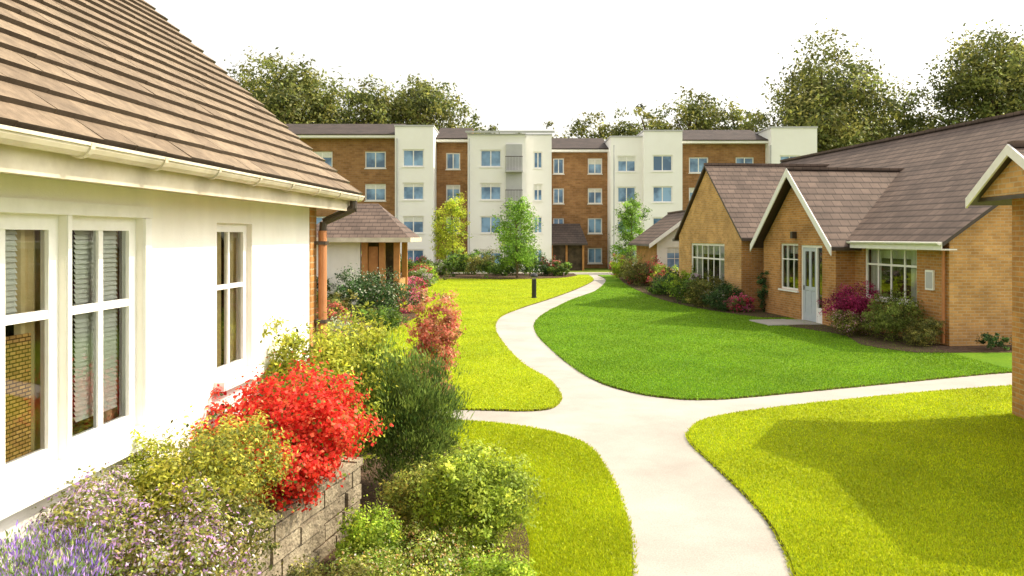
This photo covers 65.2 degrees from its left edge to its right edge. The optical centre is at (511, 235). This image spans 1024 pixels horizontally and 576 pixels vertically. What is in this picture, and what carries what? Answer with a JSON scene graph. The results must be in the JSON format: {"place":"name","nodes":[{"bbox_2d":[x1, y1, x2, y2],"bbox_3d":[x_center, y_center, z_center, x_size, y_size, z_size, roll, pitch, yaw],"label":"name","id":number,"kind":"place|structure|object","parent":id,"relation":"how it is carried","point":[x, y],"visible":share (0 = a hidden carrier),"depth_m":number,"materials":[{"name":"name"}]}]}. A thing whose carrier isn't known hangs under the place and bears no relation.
{"place":"outdoors","nodes":[
{"label":"outdoors","id":0,"kind":"place"},
{"bbox_2d":[300,139,394,248],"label":"block walls","id":1,"kind":"structure","parent":0,"point":[348,159],"depth_m":61.50,"materials":[{"name":"brown brick"}]},
{"bbox_2d":[285,124,406,138],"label":"block roof","id":2,"kind":"structure","parent":1,"relation":"on","point":[344,131],"depth_m":61.87,"materials":[{"name":"tile"}]},
{"bbox_2d":[366,153,384,166],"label":"flat window glass","id":3,"kind":"object","parent":1,"relation":"in","point":[370,159],"visible":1,"depth_m":61.60,"materials":[{"name":"blue glass"}]},
{"bbox_2d":[316,204,421,306],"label":"garden pavilion","id":4,"kind":"structure","parent":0,"point":[380,233],"depth_m":30.08,"materials":[{"name":"tile"}]},
{"bbox_2d":[394,125,438,262],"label":"block walls","id":5,"kind":"structure","parent":0,"point":[416,137],"depth_m":60.00,"materials":[{"name":"white paint"}]},
{"bbox_2d":[404,151,422,165],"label":"flat window glass","id":6,"kind":"object","parent":5,"relation":"in","point":[408,158],"visible":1,"depth_m":60.10,"materials":[{"name":"blue glass"}]},
{"bbox_2d":[339,274,593,411],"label":"lawn","id":7,"kind":"structure","parent":0,"point":[516,287],"depth_m":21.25,"materials":[{"name":"green plant"}]},
{"bbox_2d":[336,307,455,392],"bbox_3d":[-6.496,2.667,21.497,11.045,0.025,17.046,0,0,0],"label":"soil bed","id":8,"kind":"object","parent":7,"relation":"on","point":[411,314],"visible":0.08,"depth_m":26.39,"materials":[{"name":"brown soil"}]},
{"bbox_2d":[316,300,351,326],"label":"red leaved shrub","id":9,"kind":"object","parent":8,"relation":"on","point":[331,305],"visible":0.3,"depth_m":21.90,"materials":[{"name":"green plant"}]},
{"bbox_2d":[316,289,358,320],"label":"green shrub","id":10,"kind":"object","parent":8,"relation":"on","point":[334,301],"visible":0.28,"depth_m":24.44,"materials":[{"name":"green plant"}]},
{"bbox_2d":[330,263,419,317],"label":"round evergreen shrub","id":11,"kind":"object","parent":8,"relation":"on","point":[374,293],"visible":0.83,"depth_m":25.69,"materials":[{"name":"green plant"}]},
{"bbox_2d":[356,304,408,330],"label":"green shrub","id":12,"kind":"object","parent":8,"relation":"on","point":[390,315],"visible":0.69,"depth_m":22.40,"materials":[{"name":"green plant"}]},
{"bbox_2d":[395,286,436,313],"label":"pink flowering shrub","id":13,"kind":"object","parent":8,"relation":"on","point":[414,293],"visible":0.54,"depth_m":27.77,"materials":[{"name":"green plant"}]},
{"bbox_2d":[399,288,465,388],"bbox_3d":[-1.338,1.762,13.399,1.150,1.837,1.074,0,0,0],"label":"red leaved shrub","id":14,"kind":"object","parent":8,"relation":"on","point":[439,338],"visible":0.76,"depth_m":13.29,"materials":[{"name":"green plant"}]},
{"bbox_2d":[408,266,437,287],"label":"bed shrub","id":15,"kind":"object","parent":7,"relation":"on","point":[428,275],"visible":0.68,"depth_m":39.03,"materials":[{"name":"green plant"}]},
{"bbox_2d":[400,273,576,278],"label":"soil bed","id":16,"kind":"object","parent":7,"relation":"on","point":[490,276],"visible":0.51,"depth_m":52.45,"materials":[{"name":"brown soil"}]},
{"bbox_2d":[430,191,471,273],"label":"ornamental tree","id":17,"kind":"object","parent":16,"relation":"on","point":[440,235],"visible":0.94,"depth_m":55.79,"materials":[{"name":"green plant"}]},
{"bbox_2d":[440,247,472,276],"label":"bed shrub","id":18,"kind":"object","parent":16,"relation":"on","point":[458,262],"visible":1,"depth_m":51.93,"materials":[{"name":"green plant"}]},
{"bbox_2d":[464,246,497,274],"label":"bed shrub","id":19,"kind":"object","parent":16,"relation":"on","point":[475,262],"visible":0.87,"depth_m":51.73,"materials":[{"name":"green plant"}]},
{"bbox_2d":[477,260,511,277],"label":"bed shrub","id":20,"kind":"object","parent":16,"relation":"on","point":[496,268],"visible":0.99,"depth_m":50.67,"materials":[{"name":"green plant"}]},
{"bbox_2d":[488,194,542,278],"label":"ornamental tree","id":21,"kind":"object","parent":16,"relation":"on","point":[515,248],"visible":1,"depth_m":49.73,"materials":[{"name":"green plant"}]},
{"bbox_2d":[546,261,571,275],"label":"bed shrub","id":22,"kind":"object","parent":16,"relation":"on","point":[565,267],"visible":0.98,"depth_m":53.20,"materials":[{"name":"green plant"}]},
{"bbox_2d":[458,308,562,410],"bbox_3d":[-0.618,2.667,19.148,8.602,0.042,19.423,0,0,29],"label":"grass edge fringe","id":23,"kind":"object","parent":7,"relation":"on","point":[556,386],"depth_m":14.11,"materials":[{"name":"green plant"}]},
{"bbox_2d":[467,133,525,271],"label":"block walls","id":24,"kind":"structure","parent":0,"point":[486,141],"depth_m":60.30,"materials":[{"name":"white paint"}]},
{"bbox_2d":[481,151,499,165],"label":"flat window glass","id":25,"kind":"object","parent":24,"relation":"in","point":[485,158],"visible":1,"depth_m":60.41,"materials":[{"name":"blue glass"}]},
{"bbox_2d":[396,131,771,264],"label":"balconies and trim","id":26,"kind":"structure","parent":24,"relation":"attached to","point":[513,170],"depth_m":60.10,"materials":[{"name":"grey paint"}]},
{"bbox_2d":[386,419,632,575],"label":"lawn","id":27,"kind":"structure","parent":0,"point":[562,494],"depth_m":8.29,"materials":[{"name":"green plant"}]},
{"bbox_2d":[312,427,530,575],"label":"soil bed","id":28,"kind":"object","parent":27,"relation":"on","point":[369,491],"visible":0.14,"depth_m":7.16,"materials":[{"name":"brown soil"}]},
{"bbox_2d":[221,467,360,575],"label":"wall stones","id":29,"kind":"object","parent":28,"relation":"on","point":[313,531],"depth_m":6.40,"materials":[{"name":"stone"}]},
{"bbox_2d":[147,456,362,575],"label":"coping stones","id":30,"kind":"object","parent":29,"relation":"on","point":[349,467],"visible":0.23,"depth_m":6.54,"materials":[{"name":"beige stone"}]},
{"bbox_2d":[271,554,373,575],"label":"flowering ground cover","id":31,"kind":"object","parent":28,"relation":"on","point":[315,571],"visible":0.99,"depth_m":5.63,"materials":[{"name":"green plant"}]},
{"bbox_2d":[328,495,407,567],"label":"green shrub","id":32,"kind":"object","parent":28,"relation":"on","point":[362,527],"visible":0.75,"depth_m":6.32,"materials":[{"name":"green plant"}]},
{"bbox_2d":[334,325,474,490],"bbox_3d":[-1.156,1.776,8.278,1.546,1.818,1.591,0,0,0],"label":"dark evergreen shrub","id":33,"kind":"object","parent":28,"relation":"on","point":[420,409],"visible":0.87,"depth_m":8.00,"materials":[{"name":"green plant"}]},
{"bbox_2d":[367,457,454,542],"bbox_3d":[-0.849,2.336,7.244,0.940,0.666,0.991,0,0,0],"label":"green shrub","id":34,"kind":"object","parent":28,"relation":"on","point":[396,500],"visible":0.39,"depth_m":7.07,"materials":[{"name":"green plant"}]},
{"bbox_2d":[322,513,516,575],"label":"flowering ground cover","id":35,"kind":"object","parent":28,"relation":"on","point":[384,567],"visible":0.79,"depth_m":6.06,"materials":[{"name":"green plant"}]},
{"bbox_2d":[405,434,550,569],"bbox_3d":[-0.284,2.175,6.761,1.226,0.994,1.123,0,0,0],"label":"golden shrub","id":36,"kind":"object","parent":28,"relation":"on","point":[490,496],"visible":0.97,"depth_m":6.58,"materials":[{"name":"green plant"}]},
{"bbox_2d":[455,548,538,575],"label":"shrub","id":37,"kind":"object","parent":28,"relation":"on","point":[495,567],"visible":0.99,"depth_m":5.72,"materials":[{"name":"green plant"}]},
{"bbox_2d":[472,419,638,575],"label":"grass edge fringe","id":38,"kind":"object","parent":27,"relation":"on","point":[630,522],"depth_m":7.82,"materials":[{"name":"green plant"}]},
{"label":"terrace soil","id":39,"kind":"structure","parent":27,"relation":"on","visible":0},
{"bbox_2d":[0,510,127,575],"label":"lavender plant","id":40,"kind":"object","parent":39,"relation":"on","point":[62,565],"visible":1,"depth_m":3.96,"materials":[{"name":"purple plant"}]},
{"bbox_2d":[23,452,153,574],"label":"aster shrub","id":41,"kind":"object","parent":39,"relation":"on","point":[97,505],"visible":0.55,"depth_m":4.42,"materials":[{"name":"purple plant"}]},
{"bbox_2d":[111,426,191,558],"bbox_3d":[-2.353,1.675,5.164,0.544,0.886,0.666,0,0,0],"label":"golden shrub","id":42,"kind":"object","parent":39,"relation":"on","point":[133,461],"visible":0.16,"depth_m":5.14,"materials":[{"name":"yellow plant"}]},
{"bbox_2d":[71,460,279,575],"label":"aster shrub","id":43,"kind":"object","parent":39,"relation":"on","point":[161,557],"visible":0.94,"depth_m":4.48,"materials":[{"name":"purple plant"}]},
{"bbox_2d":[120,405,305,553],"bbox_3d":[-2.001,1.615,5.390,1.200,1.006,1.555,0,0,0],"label":"golden shrub","id":44,"kind":"object","parent":39,"relation":"on","point":[214,467],"visible":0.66,"depth_m":5.17,"materials":[{"name":"yellow plant"}]},
{"bbox_2d":[182,487,283,575],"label":"golden shrub","id":45,"kind":"object","parent":39,"relation":"on","point":[245,511],"visible":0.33,"depth_m":4.92,"materials":[{"name":"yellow plant"}]},
{"bbox_2d":[186,350,393,512],"bbox_3d":[-1.878,1.521,6.519,1.745,1.203,1.637,0,0,-41],"label":"red azalea bush","id":46,"kind":"object","parent":39,"relation":"on","point":[306,415],"visible":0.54,"depth_m":6.24,"materials":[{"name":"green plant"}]},
{"bbox_2d":[252,299,420,462],"bbox_3d":[-1.857,1.388,8.005,1.890,1.480,1.836,0,0,0],"label":"golden shrub","id":47,"kind":"object","parent":39,"relation":"on","point":[330,355],"visible":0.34,"depth_m":7.80,"materials":[{"name":"yellow plant"}]},
{"bbox_2d":[454,268,611,271],"bbox_3d":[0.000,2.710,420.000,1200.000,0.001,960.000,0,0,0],"label":"ground","id":48,"kind":"structure","parent":0,"point":[596,270],"depth_m":62.84,"materials":[{"name":"green plant"}]},
{"bbox_2d":[0,0,364,575],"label":"white cottage","id":49,"kind":"structure","parent":48,"relation":"on","point":[167,189],"depth_m":5.45,"materials":[{"name":"paint"}]},
{"bbox_2d":[0,213,57,484],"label":"window frame","id":50,"kind":"structure","parent":49,"relation":"in","point":[47,225],"depth_m":4.57,"materials":[{"name":"white paint"}]},
{"bbox_2d":[72,230,121,435],"bbox_3d":[-3.133,0.590,5.128,0.850,2.020,1.400,0,0,4],"label":"window glass","id":51,"kind":"structure","parent":49,"relation":"in","point":[85,424],"depth_m":5.52,"materials":[{"name":"glass"}]},
{"bbox_2d":[72,216,135,452],"bbox_3d":[-2.634,0.590,5.093,0.050,1.420,0.800,0,0,4],"label":"window frame","id":52,"kind":"structure","parent":49,"relation":"in","point":[100,431],"depth_m":5.18,"materials":[{"name":"white paint"}]},
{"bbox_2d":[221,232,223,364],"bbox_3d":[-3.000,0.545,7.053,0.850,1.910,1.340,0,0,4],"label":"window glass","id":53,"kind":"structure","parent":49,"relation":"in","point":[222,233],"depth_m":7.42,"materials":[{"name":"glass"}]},
{"bbox_2d":[217,223,246,377],"bbox_3d":[-2.501,0.545,7.019,0.050,1.310,0.740,0,0,4],"label":"window frame","id":54,"kind":"structure","parent":49,"relation":"in","point":[228,366],"depth_m":7.21,"materials":[{"name":"white paint"}]},
{"bbox_2d":[224,45,367,123],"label":"broadleaf tree","id":55,"kind":"object","parent":48,"relation":"on","point":[304,104],"visible":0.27,"depth_m":83.24,"materials":[{"name":"green plant"}]},
{"bbox_2d":[320,73,412,124],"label":"broadleaf tree","id":56,"kind":"object","parent":48,"relation":"on","point":[370,97],"visible":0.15,"depth_m":89.60,"materials":[{"name":"green plant"}]},
{"bbox_2d":[355,73,481,130],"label":"broadleaf tree","id":57,"kind":"object","parent":48,"relation":"on","point":[429,103],"visible":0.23,"depth_m":89.53,"materials":[{"name":"green plant"}]},
{"bbox_2d":[436,143,467,262],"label":"block walls","id":58,"kind":"structure","parent":48,"relation":"on","point":[444,177],"depth_m":62.50,"materials":[{"name":"brown brick"}]},
{"bbox_2d":[436,128,473,142],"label":"block roof","id":59,"kind":"structure","parent":58,"relation":"on","point":[451,135],"depth_m":62.98,"materials":[{"name":"tile"}]},
{"bbox_2d":[552,224,587,270],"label":"entrance canopy","id":60,"kind":"object","parent":48,"relation":"on","point":[569,241],"visible":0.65,"depth_m":62.80,"materials":[{"name":"tile"}]},
{"bbox_2d":[552,153,607,267],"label":"block walls","id":61,"kind":"structure","parent":48,"relation":"on","point":[575,181],"depth_m":67.00,"materials":[{"name":"brown brick"}]},
{"bbox_2d":[552,138,608,152],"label":"block roof","id":62,"kind":"structure","parent":61,"relation":"on","point":[579,145],"depth_m":67.61,"materials":[{"name":"tile"}]},
{"bbox_2d":[562,111,626,139],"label":"broadleaf tree","id":63,"kind":"object","parent":48,"relation":"on","point":[603,133],"visible":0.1,"depth_m":100.16,"materials":[{"name":"green plant"}]},
{"bbox_2d":[608,192,652,262],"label":"ornamental tree","id":64,"kind":"object","parent":48,"relation":"on","point":[627,216],"visible":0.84,"depth_m":57.18,"materials":[{"name":"green plant"}]},
{"bbox_2d":[609,103,677,135],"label":"broadleaf tree","id":65,"kind":"object","parent":48,"relation":"on","point":[631,130],"visible":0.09,"depth_m":97.42,"materials":[{"name":"green plant"}]},
{"bbox_2d":[637,86,731,129],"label":"broadleaf tree","id":66,"kind":"object","parent":48,"relation":"on","point":[693,112],"visible":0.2,"depth_m":94.25,"materials":[{"name":"green plant"}]},
{"bbox_2d":[703,96,783,132],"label":"broadleaf tree","id":67,"kind":"object","parent":48,"relation":"on","point":[734,117],"visible":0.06,"depth_m":92.88,"materials":[{"name":"green plant"}]},
{"bbox_2d":[752,18,917,151],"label":"broadleaf tree","id":68,"kind":"object","parent":48,"relation":"on","point":[828,108],"visible":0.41,"depth_m":84.44,"materials":[{"name":"green plant"}]},
{"bbox_2d":[672,110,1023,345],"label":"brick bungalow","id":69,"kind":"object","parent":48,"relation":"on","point":[885,214],"visible":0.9,"depth_m":24.39,"materials":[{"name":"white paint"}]},
{"bbox_2d":[694,245,718,290],"bbox_3d":[8.418,1.300,32.338,0.850,2.600,4.300,0,0,-7],"label":"window glass","id":70,"kind":"structure","parent":69,"relation":"in","point":[705,261],"depth_m":34.21,"materials":[{"name":"glass"}]},
{"bbox_2d":[692,243,723,297],"bbox_3d":[7.868,1.330,32.268,0.160,2.060,3.800,0,0,-7],"label":"window frame","id":71,"kind":"structure","parent":69,"relation":"in","point":[703,244],"depth_m":32.24,"materials":[{"name":"white paint"}]},
{"bbox_2d":[778,244,798,292],"bbox_3d":[9.092,1.030,26.198,0.160,1.560,1.350,0,0,-7],"label":"window frame","id":72,"kind":"structure","parent":69,"relation":"in","point":[794,289],"depth_m":26.39,"materials":[{"name":"white paint"}]},
{"bbox_2d":[784,245,814,287],"bbox_3d":[9.643,1.000,26.268,0.850,2.100,1.850,0,0,-7],"label":"window glass","id":73,"kind":"structure","parent":69,"relation":"in","point":[807,252],"depth_m":26.86,"materials":[{"name":"glass"}]},
{"bbox_2d":[787,232,823,324],"bbox_3d":[9.039,1.280,24.871,0.600,2.840,1.830,0,0,-7],"label":"front door","id":74,"kind":"structure","parent":69,"relation":"in","point":[810,310],"depth_m":24.92,"materials":[{"name":"white paint"}]},
{"bbox_2d":[869,249,910,298],"bbox_3d":[10.814,1.025,21.806,0.850,2.050,3.000,0,0,-7],"label":"window glass","id":75,"kind":"structure","parent":69,"relation":"in","point":[898,272],"depth_m":22.97,"materials":[{"name":"glass"}]},
{"bbox_2d":[866,248,916,305],"bbox_3d":[10.264,1.055,21.736,0.160,1.510,2.500,0,0,-7],"label":"window frame","id":76,"kind":"structure","parent":69,"relation":"in","point":[879,264],"depth_m":21.76,"materials":[{"name":"white paint"}]},
{"bbox_2d":[853,96,933,140],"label":"broadleaf tree","id":77,"kind":"object","parent":48,"relation":"on","point":[900,120],"visible":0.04,"depth_m":90.14,"materials":[{"name":"green plant"}]},
{"bbox_2d":[882,19,1023,137],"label":"broadleaf tree","id":78,"kind":"object","parent":48,"relation":"on","point":[985,82],"visible":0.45,"depth_m":83.54,"materials":[{"name":"green plant"}]},
{"bbox_2d":[525,134,551,270],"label":"block walls","id":79,"kind":"structure","parent":0,"point":[542,143],"depth_m":61.60,"materials":[{"name":"white paint"}]},
{"bbox_2d":[144,0,1023,140],"label":"sky","id":80,"kind":"structure","parent":0,"point":[523,65],"materials":[{"name":"white"}]},
{"bbox_2d":[604,136,642,268],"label":"block walls","id":81,"kind":"structure","parent":0,"point":[628,145],"depth_m":64.90,"materials":[{"name":"white paint"}]},
{"bbox_2d":[636,130,682,231],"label":"block walls","id":82,"kind":"structure","parent":0,"point":[662,142],"depth_m":64.30,"materials":[{"name":"white paint"}]},
{"bbox_2d":[654,187,670,200],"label":"flat window glass","id":83,"kind":"object","parent":82,"relation":"in","point":[658,193],"visible":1,"depth_m":64.41,"materials":[{"name":"blue glass"}]},
{"bbox_2d":[654,156,670,169],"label":"flat window glass","id":84,"kind":"object","parent":82,"relation":"in","point":[658,162],"visible":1,"depth_m":64.41,"materials":[{"name":"blue glass"}]},
{"bbox_2d":[682,144,764,209],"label":"block walls","id":85,"kind":"structure","parent":0,"point":[721,153],"depth_m":66.00,"materials":[{"name":"brown brick"}]},
{"bbox_2d":[682,130,767,143],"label":"block roof","id":86,"kind":"structure","parent":85,"relation":"on","point":[720,137],"depth_m":66.31,"materials":[{"name":"tile"}]},
{"bbox_2d":[446,272,1011,575],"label":"concrete path","id":87,"kind":"structure","parent":0,"point":[691,511],"depth_m":10.08,"materials":[{"name":"beige concrete"}]},
{"bbox_2d":[535,275,1011,399],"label":"lawn","id":88,"kind":"structure","parent":0,"point":[1003,359],"depth_m":18.02,"materials":[{"name":"green plant"}]},
{"bbox_2d":[628,210,684,282],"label":"bungalow","id":89,"kind":"object","parent":88,"relation":"on","point":[656,237],"visible":0.34,"depth_m":43.18,"materials":[{"name":"tile"}]},
{"bbox_2d":[619,277,785,317],"bbox_3d":[9.089,2.667,39.100,5.862,0.025,25.840,0,0,0],"label":"soil bed","id":90,"kind":"object","parent":88,"relation":"on","point":[749,313],"visible":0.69,"depth_m":31.01,"materials":[{"name":"brown soil"}]},
{"bbox_2d":[619,252,652,285],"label":"bed shrub","id":91,"kind":"object","parent":90,"relation":"on","point":[635,270],"visible":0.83,"depth_m":42.50,"materials":[{"name":"green plant"}]},
{"bbox_2d":[663,275,705,302],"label":"bed shrub","id":92,"kind":"object","parent":90,"relation":"on","point":[675,292],"visible":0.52,"depth_m":31.77,"materials":[{"name":"green plant"}]},
{"bbox_2d":[660,265,709,298],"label":"bed shrub","id":93,"kind":"object","parent":90,"relation":"on","point":[685,274],"visible":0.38,"depth_m":33.67,"materials":[{"name":"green plant"}]},
{"bbox_2d":[681,270,725,306],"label":"bed shrub","id":94,"kind":"object","parent":90,"relation":"on","point":[701,285],"visible":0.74,"depth_m":30.04,"materials":[{"name":"green plant"}]},
{"bbox_2d":[699,281,745,311],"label":"bed shrub","id":95,"kind":"object","parent":90,"relation":"on","point":[716,299],"visible":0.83,"depth_m":28.62,"materials":[{"name":"green plant"}]},
{"bbox_2d":[723,292,755,312],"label":"bed shrub","id":96,"kind":"object","parent":90,"relation":"on","point":[739,301],"visible":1,"depth_m":27.85,"materials":[{"name":"pink plant"}]},
{"bbox_2d":[755,270,768,311],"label":"green shrub","id":97,"kind":"object","parent":90,"relation":"on","point":[761,281],"visible":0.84,"depth_m":27.82,"materials":[{"name":"green plant"}]},
{"bbox_2d":[534,308,1011,399],"bbox_3d":[3.475,2.667,19.725,10.136,0.042,17.375,0,0,-42],"label":"grass edge fringe","id":98,"kind":"object","parent":88,"relation":"on","point":[763,394],"depth_m":14.65,"materials":[{"name":"green plant"}]},
{"bbox_2d":[749,319,807,325],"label":"doorstep paving","id":99,"kind":"structure","parent":88,"relation":"on","point":[770,322],"depth_m":24.42,"materials":[{"name":"concrete"}]},
{"bbox_2d":[789,325,1011,352],"bbox_3d":[12.100,2.667,21.150,7.839,0.025,5.740,0,0,0],"label":"soil bed","id":100,"kind":"object","parent":88,"relation":"on","point":[948,349],"visible":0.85,"depth_m":19.40,"materials":[{"name":"brown soil"}]},
{"bbox_2d":[811,280,883,331],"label":"purple leaved shrub","id":101,"kind":"object","parent":100,"relation":"on","point":[852,302],"visible":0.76,"depth_m":22.01,"materials":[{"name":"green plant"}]},
{"bbox_2d":[826,308,871,335],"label":"green shrub","id":102,"kind":"object","parent":100,"relation":"on","point":[845,323],"visible":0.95,"depth_m":21.25,"materials":[{"name":"green plant"}]},
{"bbox_2d":[859,289,927,340],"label":"green shrub","id":103,"kind":"object","parent":100,"relation":"on","point":[899,314],"visible":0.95,"depth_m":20.26,"materials":[{"name":"green plant"}]},
{"bbox_2d":[897,315,945,346],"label":"green shrub","id":104,"kind":"object","parent":100,"relation":"on","point":[929,329],"visible":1,"depth_m":19.24,"materials":[{"name":"green plant"}]},
{"bbox_2d":[971,332,1009,349],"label":"green shrub","id":105,"kind":"object","parent":100,"relation":"on","point":[990,339],"visible":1,"depth_m":18.48,"materials":[{"name":"green plant"}]},
{"bbox_2d":[756,126,817,163],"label":"block walls","id":106,"kind":"structure","parent":0,"point":[793,140],"depth_m":64.50,"materials":[{"name":"white paint"}]},
{"bbox_2d":[685,385,1023,575],"bbox_3d":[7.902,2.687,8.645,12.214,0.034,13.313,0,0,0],"label":"lawn","id":107,"kind":"structure","parent":0,"point":[835,468],"depth_m":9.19,"materials":[{"name":"green plant"}]},
{"bbox_2d":[965,140,1023,418],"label":"brick cottage","id":108,"kind":"structure","parent":107,"relation":"on","point":[1001,181],"depth_m":11.75,"materials":[{"name":"brown brick"}]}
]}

